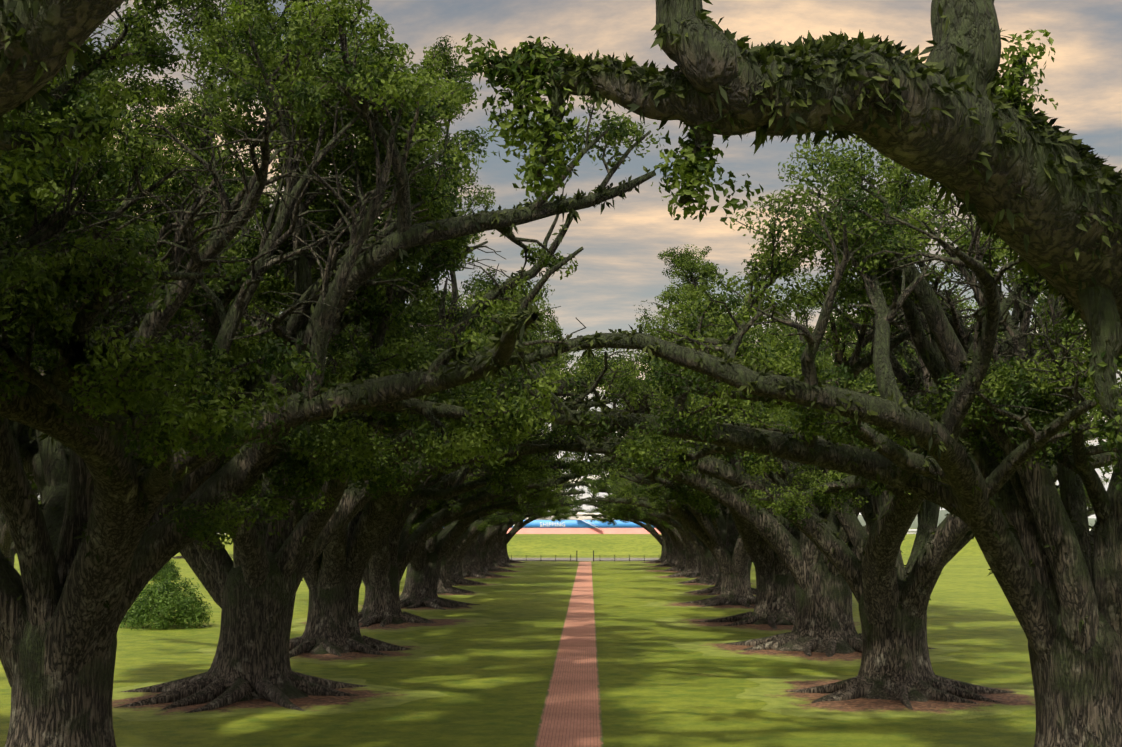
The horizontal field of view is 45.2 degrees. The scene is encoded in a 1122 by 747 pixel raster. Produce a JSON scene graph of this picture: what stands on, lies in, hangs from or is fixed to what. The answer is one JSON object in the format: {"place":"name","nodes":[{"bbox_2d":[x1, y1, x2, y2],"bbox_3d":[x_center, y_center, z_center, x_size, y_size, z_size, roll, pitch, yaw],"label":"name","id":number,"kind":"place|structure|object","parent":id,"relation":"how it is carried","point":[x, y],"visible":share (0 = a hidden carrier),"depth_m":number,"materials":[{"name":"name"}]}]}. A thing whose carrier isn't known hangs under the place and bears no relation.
{"place":"outdoors","nodes":[
{"label":"outdoors","id":0,"kind":"place"},
{"bbox_2d":[15,534,983,556],"bbox_3d":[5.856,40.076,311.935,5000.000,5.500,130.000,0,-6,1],"label":"grass field","id":1,"kind":"structure","parent":0,"point":[585,545],"depth_m":268.03,"materials":[{"name":"green plant"}]},
{"bbox_2d":[0,557,1035,746],"bbox_3d":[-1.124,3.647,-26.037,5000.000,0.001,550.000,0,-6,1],"label":"ground","id":2,"kind":"structure","parent":0,"point":[491,679],"depth_m":57.62,"materials":[{"name":"green plant"}]},
{"bbox_2d":[0,479,40,566],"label":"lawn oak","id":3,"kind":"object","parent":2,"relation":"on","point":[7,547],"depth_m":126.37,"materials":[{"name":"green plant"}]},
{"bbox_2d":[152,559,181,580],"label":"shrub","id":4,"kind":"object","parent":2,"relation":"on","point":[166,570],"visible":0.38,"depth_m":148.28,"materials":[{"name":"green plant"}]},
{"bbox_2d":[120,574,214,630],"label":"shrub","id":5,"kind":"object","parent":2,"relation":"on","point":[163,601],"visible":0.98,"depth_m":81.64,"materials":[{"name":"green plant"}]},
{"bbox_2d":[112,678,449,720],"bbox_3d":[-11.109,12.027,50.712,13.916,0.094,14.010,0,-6,1],"label":"dirt patch","id":6,"kind":"object","parent":2,"relation":"on","point":[371,696],"visible":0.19,"depth_m":47.74,"materials":[{"name":"green plant"}]},
{"bbox_2d":[195,640,442,664],"bbox_3d":[-12.091,13.876,67.548,12.660,0.094,12.990,0,-6,1],"label":"dirt patch","id":7,"kind":"object","parent":2,"relation":"on","point":[415,651],"visible":0.29,"depth_m":64.84,"materials":[{"name":"green plant"}]},
{"bbox_2d":[1,35,657,712],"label":"live oak","id":8,"kind":"object","parent":2,"relation":"on","point":[251,585],"visible":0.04,"depth_m":49.37,"materials":[{"name":"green plant"}]},
{"bbox_2d":[0,0,663,746],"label":"live oak","id":9,"kind":"object","parent":2,"relation":"on","point":[104,532],"visible":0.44,"depth_m":30.70,"materials":[{"name":"green plant"}]},
{"bbox_2d":[291,616,502,631],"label":"dirt patch","id":10,"kind":"object","parent":2,"relation":"on","point":[298,624],"visible":0.4,"depth_m":84.12,"materials":[{"name":"green plant"}]},
{"bbox_2d":[173,183,628,657],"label":"live oak","id":11,"kind":"object","parent":2,"relation":"on","point":[333,576],"visible":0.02,"depth_m":66.26,"materials":[{"name":"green plant"}]},
{"bbox_2d":[358,602,488,611],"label":"dirt patch","id":12,"kind":"object","parent":2,"relation":"on","point":[425,609],"visible":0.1,"depth_m":100.02,"materials":[{"name":"green plant"}]},
{"bbox_2d":[399,590,492,595],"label":"dirt patch","id":13,"kind":"object","parent":2,"relation":"on","point":[478,593],"visible":0.19,"depth_m":119.55,"materials":[{"name":"green plant"}]},
{"bbox_2d":[400,582,513,586],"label":"dirt patch","id":14,"kind":"object","parent":2,"relation":"on","point":[493,584],"visible":0.21,"depth_m":137.48,"materials":[{"name":"green plant"}]},
{"bbox_2d":[307,282,612,626],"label":"live oak","id":15,"kind":"object","parent":2,"relation":"on","point":[391,558],"visible":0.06,"depth_m":86.14,"materials":[{"name":"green plant"}]},
{"bbox_2d":[362,434,585,609],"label":"live oak","id":16,"kind":"object","parent":2,"relation":"on","point":[422,576],"depth_m":102.44,"materials":[{"name":"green plant"}]},
{"bbox_2d":[464,576,531,578],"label":"dirt patch","id":17,"kind":"object","parent":2,"relation":"on","point":[488,577],"visible":0.15,"depth_m":155.34,"materials":[{"name":"green plant"}]},
{"bbox_2d":[433,454,577,594],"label":"live oak","id":18,"kind":"object","parent":2,"relation":"on","point":[444,585],"visible":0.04,"depth_m":121.75,"materials":[{"name":"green plant"}]},
{"bbox_2d":[488,570,533,572],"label":"dirt patch","id":19,"kind":"object","parent":2,"relation":"on","point":[516,571],"visible":0.21,"depth_m":173.53,"materials":[{"name":"green plant"}]},
{"bbox_2d":[451,479,574,585],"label":"live oak","id":20,"kind":"object","parent":2,"relation":"on","point":[457,577],"depth_m":138.41,"materials":[{"name":"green plant"}]},
{"bbox_2d":[499,565,537,567],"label":"dirt patch","id":21,"kind":"object","parent":2,"relation":"on","point":[521,566],"visible":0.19,"depth_m":193.15,"materials":[{"name":"green plant"}]},
{"bbox_2d":[443,436,595,577],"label":"live oak","id":22,"kind":"object","parent":2,"relation":"on","point":[472,565],"depth_m":156.88,"materials":[{"name":"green plant"}]},
{"bbox_2d":[480,452,567,571],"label":"live oak","id":23,"kind":"object","parent":2,"relation":"on","point":[486,552],"visible":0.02,"depth_m":174.71,"materials":[{"name":"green plant"}]},
{"bbox_2d":[484,426,585,566],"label":"live oak","id":24,"kind":"object","parent":2,"relation":"on","point":[497,559],"depth_m":192.60,"materials":[{"name":"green plant"}]},
{"bbox_2d":[501,452,585,563],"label":"live oak","id":25,"kind":"object","parent":2,"relation":"on","point":[514,530],"depth_m":210.60,"materials":[{"name":"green plant"}]},
{"bbox_2d":[533,561,603,746],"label":"brick walk","id":26,"kind":"structure","parent":2,"relation":"on","point":[571,714],"depth_m":53.97,"materials":[{"name":"red brick"}]},
{"bbox_2d":[511,550,656,560],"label":"fence","id":27,"kind":"object","parent":2,"relation":"on","point":[533,558],"visible":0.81,"depth_m":219.06,"materials":[{"name":"black metal"}]},
{"bbox_2d":[583,512,669,563],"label":"live oak","id":28,"kind":"object","parent":2,"relation":"on","point":[661,540],"depth_m":211.47,"materials":[{"name":"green plant"}]},
{"bbox_2d":[569,471,685,571],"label":"live oak","id":29,"kind":"object","parent":2,"relation":"on","point":[681,561],"visible":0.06,"depth_m":175.33,"materials":[{"name":"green plant"}]},
{"bbox_2d":[582,479,677,566],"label":"live oak","id":30,"kind":"object","parent":2,"relation":"on","point":[673,558],"depth_m":194.50,"materials":[{"name":"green plant"}]},
{"bbox_2d":[602,472,700,577],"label":"live oak","id":31,"kind":"object","parent":2,"relation":"on","point":[692,569],"depth_m":157.67,"materials":[{"name":"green plant"}]},
{"bbox_2d":[633,565,674,567],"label":"dirt patch","id":32,"kind":"object","parent":2,"relation":"on","point":[655,566],"visible":0.23,"depth_m":192.52,"materials":[{"name":"green plant"}]},
{"bbox_2d":[629,570,680,572],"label":"dirt patch","id":33,"kind":"object","parent":2,"relation":"on","point":[660,571],"visible":0.21,"depth_m":174.56,"materials":[{"name":"green plant"}]},
{"bbox_2d":[566,471,751,584],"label":"live oak","id":34,"kind":"object","parent":2,"relation":"on","point":[709,570],"visible":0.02,"depth_m":140.43,"materials":[{"name":"green plant"}]},
{"bbox_2d":[577,313,755,607],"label":"live oak","id":35,"kind":"object","parent":2,"relation":"on","point":[724,544],"visible":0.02,"depth_m":104.37,"materials":[{"name":"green plant"}]},
{"bbox_2d":[641,575,698,578],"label":"dirt patch","id":36,"kind":"object","parent":2,"relation":"on","point":[664,576],"visible":0.19,"depth_m":155.96,"materials":[{"name":"green plant"}]},
{"bbox_2d":[585,401,756,595],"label":"live oak","id":37,"kind":"object","parent":2,"relation":"on","point":[626,503],"visible":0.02,"depth_m":122.43,"materials":[{"name":"green plant"}]},
{"bbox_2d":[637,601,754,609],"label":"ground patch","id":38,"kind":"object","parent":2,"relation":"on","point":[678,604],"visible":0.23,"depth_m":102.89,"materials":[{"name":"green plant"}]},
{"bbox_2d":[661,581,755,585],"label":"ground patch","id":39,"kind":"object","parent":2,"relation":"on","point":[675,583],"visible":0.27,"depth_m":138.71,"materials":[{"name":"green plant"}]},
{"bbox_2d":[671,590,755,595],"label":"ground patch","id":40,"kind":"object","parent":2,"relation":"on","point":[685,594],"visible":0.21,"depth_m":119.44,"materials":[{"name":"green plant"}]},
{"bbox_2d":[537,244,946,629],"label":"live oak","id":41,"kind":"object","parent":2,"relation":"on","point":[775,604],"visible":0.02,"depth_m":84.80,"materials":[{"name":"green plant"}]},
{"bbox_2d":[653,617,861,633],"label":"ground patch","id":42,"kind":"object","parent":2,"relation":"on","point":[693,623],"visible":0.25,"depth_m":83.38,"materials":[{"name":"green plant"}]},
{"bbox_2d":[456,134,1121,746],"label":"live oak","id":43,"kind":"object","parent":2,"relation":"on","point":[1054,562],"visible":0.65,"depth_m":31.59,"materials":[{"name":"green plant"}]},
{"bbox_2d":[510,260,1117,709],"bbox_3d":[10.715,3.915,51.260,29.997,17.202,26.152,0,-6,0],"label":"live oak","id":44,"kind":"object","parent":2,"relation":"on","point":[890,592],"visible":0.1,"depth_m":49.58,"materials":[{"name":"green plant"}]},
{"bbox_2d":[667,639,965,666],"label":"ground patch","id":45,"kind":"object","parent":2,"relation":"on","point":[714,648],"visible":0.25,"depth_m":65.74,"materials":[{"name":"green plant"}]},
{"bbox_2d":[553,276,1112,656],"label":"live oak","id":46,"kind":"object","parent":2,"relation":"on","point":[823,622],"visible":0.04,"depth_m":67.86,"materials":[{"name":"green plant"}]},
{"bbox_2d":[736,675,1035,720],"bbox_3d":[12.980,12.005,50.515,13.023,0.094,13.197,0,-6,1],"label":"ground patch","id":47,"kind":"object","parent":2,"relation":"on","point":[773,694],"visible":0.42,"depth_m":47.70,"materials":[{"name":"green plant"}]},
{"bbox_2d":[1056,477,1109,516],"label":"lawn oak","id":48,"kind":"object","parent":2,"relation":"on","point":[1090,511],"visible":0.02,"depth_m":204.87,"materials":[{"name":"green plant"}]},
{"bbox_2d":[0,0,1121,495],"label":"foreground oak limbs","id":49,"kind":"object","parent":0,"point":[1020,176],"visible":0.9,"depth_m":9.77,"materials":[{"name":"green plant"}]},
{"bbox_2d":[0,0,1121,530],"label":"sky","id":50,"kind":"structure","parent":0,"point":[619,267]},
{"bbox_2d":[217,531,916,533],"bbox_3d":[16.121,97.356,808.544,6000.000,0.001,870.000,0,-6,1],"label":"river","id":51,"kind":"structure","parent":0,"point":[911,532],"depth_m":1036.35,"materials":[{"name":"liquid"}]},
{"bbox_2d":[507,474,660,533],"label":"cargo ship","id":52,"kind":"object","parent":51,"relation":"on","point":[582,524],"visible":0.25,"depth_m":410.83,"materials":[{"name":"blue painted metal"},{"name":"red painted metal"},{"name":"white paint"}]},
{"bbox_2d":[541,522,564,525],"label":"lettering","id":53,"kind":"object","parent":52,"relation":"attached to","point":[553,524],"visible":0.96,"depth_m":411.00,"materials":[{"name":"white paint"}]},
{"bbox_2d":[510,558,659,560],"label":"river road","id":54,"kind":"structure","parent":0,"point":[584,559],"depth_m":229.46,"materials":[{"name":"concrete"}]},
{"label":"bank","id":55,"kind":"structure","parent":0,"visible":0},
{"bbox_2d":[555,510,1096,527],"bbox_3d":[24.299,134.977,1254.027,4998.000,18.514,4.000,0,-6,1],"label":"bank tree line","id":56,"kind":"object","parent":55,"relation":"on","point":[942,517],"visible":0.04,"depth_m":1245.60,"materials":[{"name":"green plant"}]}
]}

